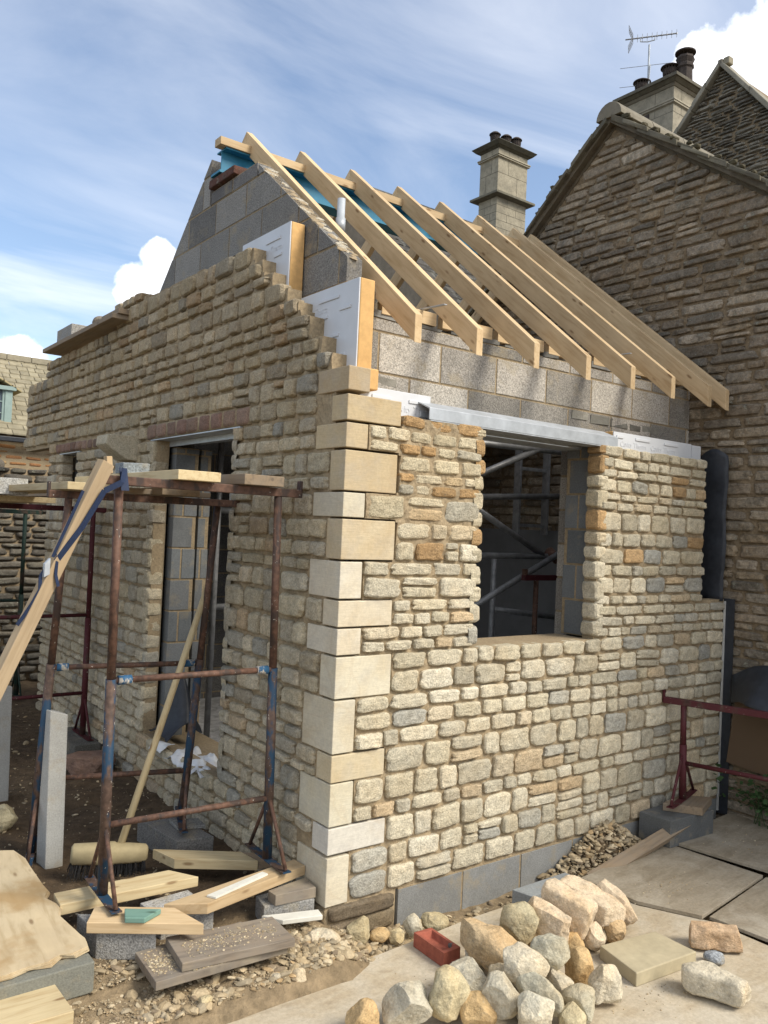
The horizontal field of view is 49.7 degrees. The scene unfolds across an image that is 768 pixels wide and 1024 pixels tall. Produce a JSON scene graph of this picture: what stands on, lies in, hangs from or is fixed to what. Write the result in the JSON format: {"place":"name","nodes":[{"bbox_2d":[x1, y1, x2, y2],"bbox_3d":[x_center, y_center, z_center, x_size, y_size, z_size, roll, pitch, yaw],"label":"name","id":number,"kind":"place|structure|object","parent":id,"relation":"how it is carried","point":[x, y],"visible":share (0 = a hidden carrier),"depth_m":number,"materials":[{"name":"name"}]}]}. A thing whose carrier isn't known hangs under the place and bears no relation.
{"place":"outdoors","nodes":[
{"label":"outdoors","id":0,"kind":"place"},
{"bbox_2d":[0,681,767,1023],"bbox_3d":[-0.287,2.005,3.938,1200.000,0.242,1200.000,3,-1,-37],"label":"ground","id":1,"kind":"structure","parent":0,"point":[22,771],"depth_m":4.33,"materials":[{"name":"soil"}]},
{"bbox_2d":[0,685,11,801],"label":"concrete post","id":2,"kind":"object","parent":1,"relation":"on","point":[5,715],"visible":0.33,"depth_m":5.26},
{"bbox_2d":[0,804,17,832],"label":"building stone","id":3,"kind":"object","parent":1,"relation":"on","point":[8,818],"visible":0.99,"depth_m":4.80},
{"bbox_2d":[0,459,51,681],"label":"boundary wall","id":4,"kind":"structure","parent":1,"relation":"on","point":[11,526],"depth_m":9.09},
{"bbox_2d":[0,353,76,471],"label":"neighbour house","id":5,"kind":"structure","parent":1,"relation":"on","point":[20,376],"depth_m":14.71,"materials":[{"name":"stone"}]},
{"bbox_2d":[0,953,94,999],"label":"concrete lintel","id":6,"kind":"structure","parent":1,"relation":"on","point":[70,978],"depth_m":3.17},
{"bbox_2d":[0,850,88,981],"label":"plywood sheet","id":7,"kind":"object","parent":6,"relation":"on","point":[37,931],"visible":1,"depth_m":3.44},
{"bbox_2d":[36,710,67,868],"bbox_3d":[-1.769,1.471,4.425,0.100,0.850,0.100,2,0,41],"label":"concrete post","id":8,"kind":"object","parent":1,"relation":"on","point":[50,834],"visible":0.8,"depth_m":4.39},
{"bbox_2d":[0,459,113,700],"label":"timber prop","id":9,"kind":"object","parent":1,"relation":"on","point":[20,637],"visible":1,"depth_m":3.38,"materials":[{"name":"brown wood"}]},
{"bbox_2d":[16,468,128,625],"bbox_3d":[-1.282,0.131,3.463,0.058,0.669,0.458,2,-1,41],"label":"ratchet strap","id":10,"kind":"object","parent":9,"relation":"attached to","point":[122,482],"visible":1,"depth_m":3.44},
{"bbox_2d":[66,727,100,754],"bbox_3d":[-2.459,1.844,6.619,0.200,0.120,0.600,3,-1,-37],"label":"concrete block","id":11,"kind":"object","parent":1,"relation":"on","point":[76,742],"depth_m":6.43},
{"bbox_2d":[0,503,106,740],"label":"trestle","id":12,"kind":"object","parent":11,"relation":"on","point":[83,714],"visible":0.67,"depth_m":6.60,"materials":[{"name":"red paint"}]},
{"bbox_2d":[66,750,115,773],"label":"building stone","id":13,"kind":"object","parent":1,"relation":"on","point":[81,762],"visible":0.62,"depth_m":5.91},
{"bbox_2d":[77,914,155,959],"bbox_3d":[-1.143,1.807,3.534,0.365,0.115,0.167,3,-1,-5],"label":"concrete block","id":14,"kind":"object","parent":1,"relation":"on","point":[115,946],"depth_m":3.46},
{"bbox_2d":[86,907,203,934],"bbox_3d":[-1.000,1.731,3.517,0.485,0.046,0.147,3,-1,-4],"label":"timber offcut","id":15,"kind":"object","parent":14,"relation":"on","point":[102,920],"visible":0.96,"depth_m":3.46,"materials":[{"name":"brown wood"}]},
{"bbox_2d":[124,909,160,922],"bbox_3d":[-1.020,1.692,3.477,0.151,0.022,0.086,3,-1,-4],"label":"timber wedge","id":16,"kind":"object","parent":15,"relation":"on","point":[138,915],"visible":1,"depth_m":3.47,"materials":[{"name":"green wood"}]},
{"bbox_2d":[84,464,302,914],"bbox_3d":[-0.889,0.761,3.891,1.032,1.894,0.451,3,-1,-37],"label":"trestle","id":17,"kind":"object","parent":15,"relation":"on","point":[99,884],"visible":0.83,"depth_m":3.80,"materials":[{"name":"blue paint"}]},
{"bbox_2d":[75,469,220,482],"bbox_3d":[-1.296,-0.173,4.389,0.210,0.045,1.515,3,-1,-37],"label":"scaffold board","id":18,"kind":"object","parent":17,"relation":"on","point":[195,476],"visible":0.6,"depth_m":3.82,"materials":[{"name":"brown wood"}]},
{"bbox_2d":[115,462,149,473],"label":"block offcut","id":19,"kind":"object","parent":18,"relation":"on","point":[136,467],"visible":0.66,"depth_m":4.27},
{"bbox_2d":[218,474,283,486],"bbox_3d":[-0.798,-0.156,4.261,0.220,0.050,0.720,3,-1,-39],"label":"scaffold board","id":20,"kind":"object","parent":17,"relation":"on","point":[255,480],"visible":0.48,"depth_m":3.99,"materials":[{"name":"brown wood"}]},
{"bbox_2d":[66,580,212,881],"bbox_3d":[-1.249,1.141,4.462,0.819,1.536,0.266,4,-2,-44],"label":"broom","id":21,"kind":"object","parent":1,"relation":"on","point":[124,854],"visible":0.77,"depth_m":4.33,"materials":[{"name":"brown wood"}]},
{"bbox_2d":[137,817,213,850],"bbox_3d":[-1.169,1.822,4.628,0.195,0.130,0.493,4,-2,-44],"label":"concrete block","id":22,"kind":"object","parent":1,"relation":"on","point":[164,834],"depth_m":4.54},
{"bbox_2d":[169,818,204,829],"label":"concrete block","id":23,"kind":"object","parent":22,"relation":"on","point":[194,823],"depth_m":4.63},
{"bbox_2d":[140,890,213,939],"bbox_3d":[-0.948,1.838,3.775,0.259,0.100,0.242,3,-1,-37],"label":"concrete block","id":24,"kind":"object","parent":1,"relation":"on","point":[206,920],"depth_m":3.76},
{"bbox_2d":[53,870,197,914],"bbox_3d":[-1.192,1.755,3.857,0.633,0.047,0.139,3,-1,-34],"label":"timber offcut","id":25,"kind":"object","parent":24,"relation":"on","point":[87,898],"visible":0.76,"depth_m":3.83,"materials":[{"name":"brown wood"}]},
{"bbox_2d":[153,849,257,869],"bbox_3d":[-0.926,1.796,4.284,0.558,0.050,0.122,3,-1,-2],"label":"timber offcut","id":26,"kind":"object","parent":1,"relation":"on","point":[198,859],"visible":1,"depth_m":4.24,"materials":[{"name":"brown wood"}]},
{"bbox_2d":[135,922,286,990],"bbox_3d":[-0.732,1.853,3.500,0.578,0.036,0.291,3,-1,-35],"label":"timber offcut","id":27,"kind":"object","parent":1,"relation":"on","point":[168,979],"visible":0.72,"depth_m":3.35,"materials":[{"name":"grey wood"}]},
{"bbox_2d":[165,917,294,971],"bbox_3d":[-0.649,1.819,3.510,0.490,0.036,0.234,3,-1,-29],"label":"timber offcut","id":28,"kind":"object","parent":27,"relation":"on","point":[184,960],"visible":0.94,"depth_m":3.47,"materials":[{"name":"brown wood"}]},
{"bbox_2d":[141,825,766,1017],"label":"grit","id":29,"kind":"object","parent":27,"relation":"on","point":[161,963],"visible":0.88,"depth_m":3.44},
{"bbox_2d":[243,852,275,869],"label":"timber offcut","id":30,"kind":"object","parent":1,"relation":"on","point":[262,864],"visible":0.46,"depth_m":4.27,"materials":[{"name":"brown wood"}]},
{"bbox_2d":[255,893,313,924],"bbox_3d":[-0.473,1.884,3.953,0.265,0.100,0.179,3,-1,-37],"label":"concrete block","id":31,"kind":"object","parent":1,"relation":"on","point":[264,906],"depth_m":3.90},
{"bbox_2d":[268,878,315,905],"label":"timber offcut","id":32,"kind":"object","parent":31,"relation":"on","point":[300,890],"visible":1,"depth_m":3.92,"materials":[{"name":"brown wood"}]},
{"bbox_2d":[164,860,304,913],"bbox_3d":[-0.660,1.746,3.840,0.122,0.047,0.746,2,-2,43],"label":"timber offcut","id":33,"kind":"object","parent":32,"relation":"on","point":[201,902],"visible":0.85,"depth_m":3.78,"materials":[{"name":"brown wood"}]},
{"bbox_2d":[207,872,267,898],"bbox_3d":[-0.666,1.716,3.816,0.046,0.009,0.347,2,-1,37],"label":"painted strip","id":34,"kind":"object","parent":33,"relation":"on","point":[232,887],"visible":1,"depth_m":3.80,"materials":[{"name":"white paint"}]},
{"bbox_2d":[2,694,641,1023],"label":"rubble","id":35,"kind":"object","parent":1,"relation":"on","point":[343,949],"visible":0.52,"depth_m":3.58,"materials":[{"name":"gravel"}]},
{"bbox_2d":[0,509,42,695],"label":"trestle","id":36,"kind":"object","parent":35,"relation":"on","point":[16,683],"visible":0.61,"depth_m":8.23,"materials":[{"name":"green paint"}]},
{"bbox_2d":[0,495,55,503],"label":"scaffold board","id":37,"kind":"object","parent":36,"relation":"on","point":[13,499],"visible":1,"depth_m":5.54,"materials":[{"name":"brown wood"}]},
{"bbox_2d":[9,481,111,493],"bbox_3d":[-2.336,-0.147,5.386,0.230,0.040,2.670,3,-1,-37],"label":"scaffold board","id":38,"kind":"object","parent":37,"relation":"on","point":[35,488],"visible":0.62,"depth_m":4.59,"materials":[{"name":"brown wood"}]},
{"bbox_2d":[0,477,27,495],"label":"concrete block","id":39,"kind":"object","parent":38,"relation":"on","point":[5,483],"depth_m":5.25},
{"bbox_2d":[25,481,239,866],"bbox_3d":[-1.341,0.856,4.609,1.098,1.985,0.420,3,-1,-18],"label":"trestle","id":40,"kind":"object","parent":35,"relation":"on","point":[52,666],"visible":0.77,"depth_m":4.56,"materials":[{"name":"blue paint"}]},
{"bbox_2d":[15,488,199,497],"bbox_3d":[-2.073,-0.127,5.817,0.220,0.040,3.200,3,-1,-37],"label":"scaffold board","id":41,"kind":"object","parent":40,"relation":"on","point":[171,492],"visible":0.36,"depth_m":4.57,"materials":[{"name":"brown wood"}]},
{"bbox_2d":[113,488,210,497],"bbox_3d":[-1.235,-0.107,4.652,0.550,0.030,0.050,3,-1,-37],"label":"scaffold board","id":42,"kind":"object","parent":40,"relation":"on","point":[149,492],"visible":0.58,"depth_m":4.56,"materials":[{"name":"brown wood"}]},
{"bbox_2d":[262,909,322,924],"bbox_3d":[-0.424,1.881,3.846,0.273,0.022,0.068,3,-1,-19],"label":"painted board","id":43,"kind":"object","parent":35,"relation":"on","point":[297,917],"visible":0.84,"depth_m":3.84,"materials":[{"name":"white paint"}]},
{"bbox_2d":[292,967,306,981],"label":"building stone","id":44,"kind":"object","parent":35,"relation":"on","point":[299,973],"visible":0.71,"depth_m":3.48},
{"bbox_2d":[346,915,369,944],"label":"building stone","id":45,"kind":"object","parent":35,"relation":"on","point":[358,929],"visible":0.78,"depth_m":3.95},
{"bbox_2d":[370,927,389,942],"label":"building stone","id":46,"kind":"object","parent":35,"relation":"on","point":[380,934],"visible":1,"depth_m":3.98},
{"bbox_2d":[389,928,404,945],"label":"building stone","id":47,"kind":"object","parent":35,"relation":"on","point":[396,937],"visible":0.97,"depth_m":3.99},
{"bbox_2d":[403,913,422,937],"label":"building stone","id":48,"kind":"object","parent":35,"relation":"on","point":[412,923],"visible":0.91,"depth_m":4.03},
{"bbox_2d":[421,911,448,930],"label":"building stone","id":49,"kind":"object","parent":35,"relation":"on","point":[436,921],"visible":0.86,"depth_m":4.11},
{"bbox_2d":[306,927,340,941],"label":"building stone","id":50,"kind":"object","parent":1,"relation":"on","point":[318,933],"visible":0.39,"depth_m":3.78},
{"bbox_2d":[23,132,728,930],"bbox_3d":[-0.743,-0.205,7.326,3.649,4.864,6.059,3,-1,-37],"label":"unfinished extension","id":51,"kind":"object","parent":1,"relation":"on","point":[433,752],"visible":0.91,"depth_m":4.93,"materials":[{"name":"stone"}]},
{"bbox_2d":[42,313,127,355],"bbox_3d":[-2.583,-1.513,7.180,0.200,0.037,1.940,3,-1,-37],"label":"scaffold board","id":52,"kind":"object","parent":51,"relation":"on","point":[98,329],"visible":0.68,"depth_m":7.03,"materials":[{"name":"brown wood"}]},
{"bbox_2d":[57,323,85,341],"bbox_3d":[-2.815,-1.599,7.543,0.180,0.127,0.440,3,-1,-37],"label":"concrete block","id":53,"kind":"object","parent":52,"relation":"on","point":[68,330],"depth_m":7.39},
{"bbox_2d":[101,308,129,318],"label":"timber offcut","id":54,"kind":"object","parent":52,"relation":"on","point":[122,311],"visible":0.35,"depth_m":6.39,"materials":[{"name":"brown wood"}]},
{"bbox_2d":[148,679,201,742],"bbox_3d":[-1.440,1.334,5.759,0.276,0.424,0.353,3,-1,-37],"label":"membrane offcut","id":55,"kind":"object","parent":51,"relation":"on","point":[177,717],"visible":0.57,"depth_m":5.68,"materials":[{"name":"black plastic"}]},
{"bbox_2d":[164,746,217,778],"bbox_3d":[-1.166,1.581,5.249,0.252,0.081,0.557,3,-1,-37],"label":"plastic sheet","id":56,"kind":"object","parent":51,"relation":"on","point":[177,755],"visible":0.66,"depth_m":5.29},
{"bbox_2d":[336,197,345,231],"bbox_3d":[-0.280,-1.379,5.024,0.059,1.040,0.059,3,-1,-37],"label":"pipe","id":57,"kind":"object","parent":51,"relation":"attached to","point":[340,220],"visible":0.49,"depth_m":5.01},
{"bbox_2d":[203,440,561,737],"bbox_3d":[0.234,0.536,6.584,2.883,2.560,1.664,3,-1,-37],"label":"interior scaffold","id":58,"kind":"object","parent":51,"relation":"on","point":[548,555],"visible":0.38,"depth_m":6.38,"materials":[{"name":"grey metal"}]},
{"bbox_2d":[473,528,562,637],"bbox_3d":[1.085,1.018,7.784,0.040,1.720,3.300,3,-1,-37],"label":"wall lining","id":59,"kind":"object","parent":51,"relation":"attached to","point":[518,595],"depth_m":7.62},
{"bbox_2d":[512,450,550,534],"bbox_3d":[1.270,-0.258,7.110,0.374,0.900,0.070,3,-1,-37],"label":"ladder","id":60,"kind":"object","parent":51,"relation":"hanging from","point":[516,523],"visible":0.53,"depth_m":7.12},
{"bbox_2d":[700,449,728,600],"bbox_3d":[2.390,0.089,6.062,0.034,1.106,0.234,3,-1,-37],"label":"membrane strip","id":61,"kind":"object","parent":51,"relation":"attached to","point":[714,517],"visible":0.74,"depth_m":6.03,"materials":[{"name":"black plastic"}]},
{"bbox_2d":[716,601,725,809],"bbox_3d":[2.428,1.393,5.978,0.015,1.500,0.010,3,-1,-37],"label":"movement strip","id":62,"kind":"object","parent":51,"relation":"attached to","point":[720,715],"visible":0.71,"depth_m":5.97,"materials":[{"name":"fabric"}]},
{"bbox_2d":[345,131,536,328],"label":"slate roof house","id":63,"kind":"structure","parent":1,"relation":"on","point":[501,202],"depth_m":14.12,"materials":[{"name":"stone"}]},
{"bbox_2d":[228,902,767,1023],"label":"concrete slab","id":64,"kind":"object","parent":1,"relation":"on","point":[376,979],"visible":0.29,"depth_m":3.54,"materials":[{"name":"concrete"}]},
{"bbox_2d":[345,998,379,1023],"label":"building stone","id":65,"kind":"object","parent":64,"relation":"on","point":[363,1011],"visible":1,"depth_m":3.15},
{"bbox_2d":[382,980,432,1023],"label":"building stone","id":66,"kind":"object","parent":64,"relation":"on","point":[405,1002],"visible":1,"depth_m":3.19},
{"bbox_2d":[413,928,459,965],"bbox_3d":[0.242,2.000,3.817,0.109,0.067,0.220,3,-1,-37],"label":"red brick","id":67,"kind":"object","parent":64,"relation":"on","point":[431,943],"visible":0.9,"depth_m":3.80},
{"bbox_2d":[428,964,470,1022],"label":"building stone","id":68,"kind":"object","parent":64,"relation":"on","point":[449,993],"visible":0.99,"depth_m":3.20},
{"bbox_2d":[450,956,486,990],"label":"building stone","id":69,"kind":"object","parent":64,"relation":"on","point":[470,970],"visible":0.36,"depth_m":3.44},
{"bbox_2d":[460,990,496,1023],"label":"building stone","id":70,"kind":"object","parent":64,"relation":"on","point":[476,1007],"visible":0.9,"depth_m":3.19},
{"bbox_2d":[481,970,519,1019],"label":"building stone","id":71,"kind":"object","parent":70,"relation":"on","point":[500,993],"visible":0.84,"depth_m":3.22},
{"bbox_2d":[460,917,516,971],"bbox_3d":[0.469,1.920,3.671,0.288,0.185,0.168,2,-1,41],"label":"building stone","id":72,"kind":"object","parent":64,"relation":"on","point":[483,944],"visible":0.73,"depth_m":3.63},
{"bbox_2d":[487,962,516,987],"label":"building stone","id":73,"kind":"object","parent":64,"relation":"on","point":[499,966],"visible":0.16,"depth_m":3.52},
{"bbox_2d":[499,901,538,944],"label":"building stone","id":74,"kind":"object","parent":64,"relation":"on","point":[519,921],"visible":0.88,"depth_m":3.80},
{"bbox_2d":[517,990,554,1023],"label":"building stone","id":75,"kind":"object","parent":64,"relation":"on","point":[534,1008],"visible":1,"depth_m":3.12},
{"bbox_2d":[546,968,573,992],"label":"building stone","id":76,"kind":"object","parent":64,"relation":"on","point":[560,981],"visible":0.46,"depth_m":3.40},
{"bbox_2d":[530,933,569,975],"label":"building stone","id":77,"kind":"object","parent":76,"relation":"on","point":[553,950],"visible":0.73,"depth_m":3.46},
{"bbox_2d":[558,1001,586,1023],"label":"building stone","id":78,"kind":"object","parent":64,"relation":"on","point":[572,1012],"visible":0.96,"depth_m":3.18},
{"bbox_2d":[568,931,584,946],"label":"building stone","id":79,"kind":"object","parent":64,"relation":"on","point":[574,939],"visible":0.46,"depth_m":3.82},
{"bbox_2d":[541,878,597,939],"bbox_3d":[0.875,1.885,3.957,0.268,0.199,0.140,2,-1,39],"label":"building stone","id":80,"kind":"object","parent":79,"relation":"on","point":[580,909],"visible":0.79,"depth_m":3.90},
{"bbox_2d":[561,983,595,1023],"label":"building stone","id":81,"kind":"object","parent":64,"relation":"on","point":[582,996],"visible":0.66,"depth_m":3.27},
{"bbox_2d":[564,946,593,984],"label":"building stone","id":82,"kind":"object","parent":64,"relation":"on","point":[578,966],"visible":0.74,"depth_m":3.53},
{"bbox_2d":[583,921,605,950],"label":"building stone","id":83,"kind":"object","parent":64,"relation":"on","point":[594,939],"visible":0.81,"depth_m":3.88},
{"bbox_2d":[588,964,622,1004],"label":"building stone","id":84,"kind":"object","parent":64,"relation":"on","point":[605,981],"visible":0.89,"depth_m":3.42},
{"bbox_2d":[604,920,625,942],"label":"building stone","id":85,"kind":"object","parent":64,"relation":"on","point":[615,930],"visible":0.76,"depth_m":3.96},
{"bbox_2d":[560,875,625,926],"bbox_3d":[1.002,1.903,4.057,0.325,0.178,0.160,2,-1,35],"label":"building stone","id":86,"kind":"object","parent":85,"relation":"on","point":[611,908],"visible":0.62,"depth_m":4.00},
{"bbox_2d":[596,878,637,926],"bbox_3d":[1.152,1.966,4.167,0.268,0.186,0.124,2,-2,42],"label":"building stone","id":87,"kind":"object","parent":64,"relation":"on","point":[606,886],"visible":0.52,"depth_m":4.14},
{"bbox_2d":[600,932,695,986],"bbox_3d":[1.202,2.046,3.824,0.403,0.062,0.249,3,-1,-32],"label":"sandstone slab","id":88,"kind":"object","parent":64,"relation":"on","point":[639,960],"depth_m":3.77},
{"bbox_2d":[581,846,762,918],"bbox_3d":[1.670,2.104,4.758,0.924,0.020,0.661,4,-2,-42],"label":"paving slab","id":89,"kind":"object","parent":64,"relation":"on","point":[663,865],"visible":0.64,"depth_m":4.71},
{"bbox_2d":[703,950,724,964],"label":"building stone","id":90,"kind":"object","parent":64,"relation":"on","point":[715,957],"visible":0.94,"depth_m":3.83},
{"bbox_2d":[689,920,742,952],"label":"building stone","id":91,"kind":"object","parent":64,"relation":"on","point":[706,935],"visible":1,"depth_m":3.94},
{"bbox_2d":[681,960,751,1007],"bbox_3d":[1.419,2.017,3.555,0.282,0.129,0.136,2,-1,30],"label":"building stone","id":92,"kind":"object","parent":64,"relation":"on","point":[707,979],"visible":1,"depth_m":3.51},
{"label":"building stone","id":93,"kind":"object","parent":64,"relation":"on","visible":0},
{"bbox_2d":[503,941,549,983],"bbox_3d":[0.570,1.852,3.400,0.185,0.164,0.184,3,-1,-37],"label":"building stone","id":94,"kind":"object","parent":93,"relation":"on","point":[520,958],"visible":0.84,"depth_m":3.35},
{"bbox_2d":[512,873,569,902],"bbox_3d":[0.872,2.027,4.434,0.424,0.075,0.115,3,-1,-37],"label":"concrete block","id":95,"kind":"object","parent":1,"relation":"on","point":[526,893],"depth_m":4.34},
{"bbox_2d":[551,828,633,875],"bbox_3d":[1.361,2.073,5.032,1.150,0.249,0.245,3,-1,-37],"label":"spoil heap","id":96,"kind":"object","parent":1,"relation":"on","point":[621,849],"visible":0.22,"depth_m":5.00,"materials":[{"name":"gravel"}]},
{"bbox_2d":[467,101,767,824],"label":"stone cottage","id":97,"kind":"structure","parent":1,"relation":"on","point":[661,231],"depth_m":6.35,"materials":[{"name":"stone"}]},
{"bbox_2d":[716,598,734,814],"bbox_3d":[2.453,1.394,5.963,0.004,1.540,0.087,3,-1,-37],"label":"membrane strip","id":98,"kind":"object","parent":97,"relation":"attached to","point":[727,674],"visible":0.57,"depth_m":5.96,"materials":[{"name":"black plastic"}]},
{"bbox_2d":[726,702,767,774],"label":"woven panel","id":99,"kind":"object","parent":97,"relation":"attached to","point":[748,745],"visible":0.6,"depth_m":5.79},
{"bbox_2d":[730,665,767,710],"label":"membrane sheet","id":100,"kind":"object","parent":99,"relation":"on","point":[748,687],"visible":0.99,"depth_m":5.59,"materials":[{"name":"black plastic"}]},
{"bbox_2d":[586,825,690,874],"bbox_3d":[1.592,2.061,5.085,1.034,0.048,0.077,-8,33,-37],"label":"timber offcut","id":101,"kind":"object","parent":1,"relation":"on","point":[653,842],"visible":0.42,"depth_m":5.04,"materials":[{"name":"brown wood"}]},
{"bbox_2d":[613,47,767,178],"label":"house","id":102,"kind":"structure","parent":1,"relation":"on","point":[723,110],"depth_m":10.08,"materials":[{"name":"stone"}]},
{"bbox_2d":[620,26,677,87],"bbox_3d":[4.019,-6.846,12.683,0.853,1.164,0.207,2,-1,17],"label":"tv aerial","id":103,"kind":"object","parent":102,"relation":"attached to","point":[649,64],"visible":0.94,"depth_m":12.73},
{"bbox_2d":[679,813,767,872],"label":"paving slab","id":104,"kind":"object","parent":1,"relation":"on","point":[757,858],"visible":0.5,"depth_m":5.29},
{"bbox_2d":[639,805,713,847],"bbox_3d":[1.903,2.033,5.414,0.469,0.170,0.250,3,-1,-37],"label":"concrete block","id":105,"kind":"object","parent":104,"relation":"on","point":[653,820],"depth_m":5.32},
{"bbox_2d":[663,796,711,815],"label":"timber offcut","id":106,"kind":"object","parent":105,"relation":"on","point":[697,805],"visible":0.76,"depth_m":5.39,"materials":[{"name":"brown wood"}]},
{"bbox_2d":[662,689,767,808],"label":"trestle","id":107,"kind":"object","parent":106,"relation":"on","point":[683,770],"visible":1,"depth_m":5.42,"materials":[{"name":"red paint"}]},
{"bbox_2d":[707,764,767,828],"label":"ivy plant","id":108,"kind":"object","parent":1,"relation":"on","point":[758,807],"visible":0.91,"depth_m":5.66,"materials":[{"name":"green plant"}]},
{"bbox_2d":[709,877,767,941],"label":"paving slab","id":109,"kind":"object","parent":1,"relation":"on","point":[746,912],"visible":1,"depth_m":4.35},
{"bbox_2d":[0,0,767,362],"label":"sky","id":110,"kind":"structure","parent":0,"point":[113,113],"materials":[{"name":"blue"}]},
{"bbox_2d":[516,971,563,1016],"bbox_3d":[0.622,1.911,3.297,0.215,0.140,0.095,2,-1,32],"label":"building stone","id":111,"kind":"object","parent":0,"point":[537,983],"visible":0.66,"depth_m":3.28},
{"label":"building stone","id":112,"kind":"object","parent":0,"visible":0},
{"bbox_2d":[528,896,571,941],"bbox_3d":[0.758,1.924,3.879,0.252,0.193,0.121,2,-1,37],"label":"building stone","id":113,"kind":"object","parent":112,"relation":"on","point":[554,920],"visible":0.56,"depth_m":3.83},
{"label":"concrete block","id":114,"kind":"object","parent":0,"visible":0},
{"bbox_2d":[0,985,73,1023],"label":"scaffold board","id":115,"kind":"object","parent":114,"relation":"on","point":[48,1005],"visible":1,"depth_m":2.98,"materials":[{"name":"brown wood"}]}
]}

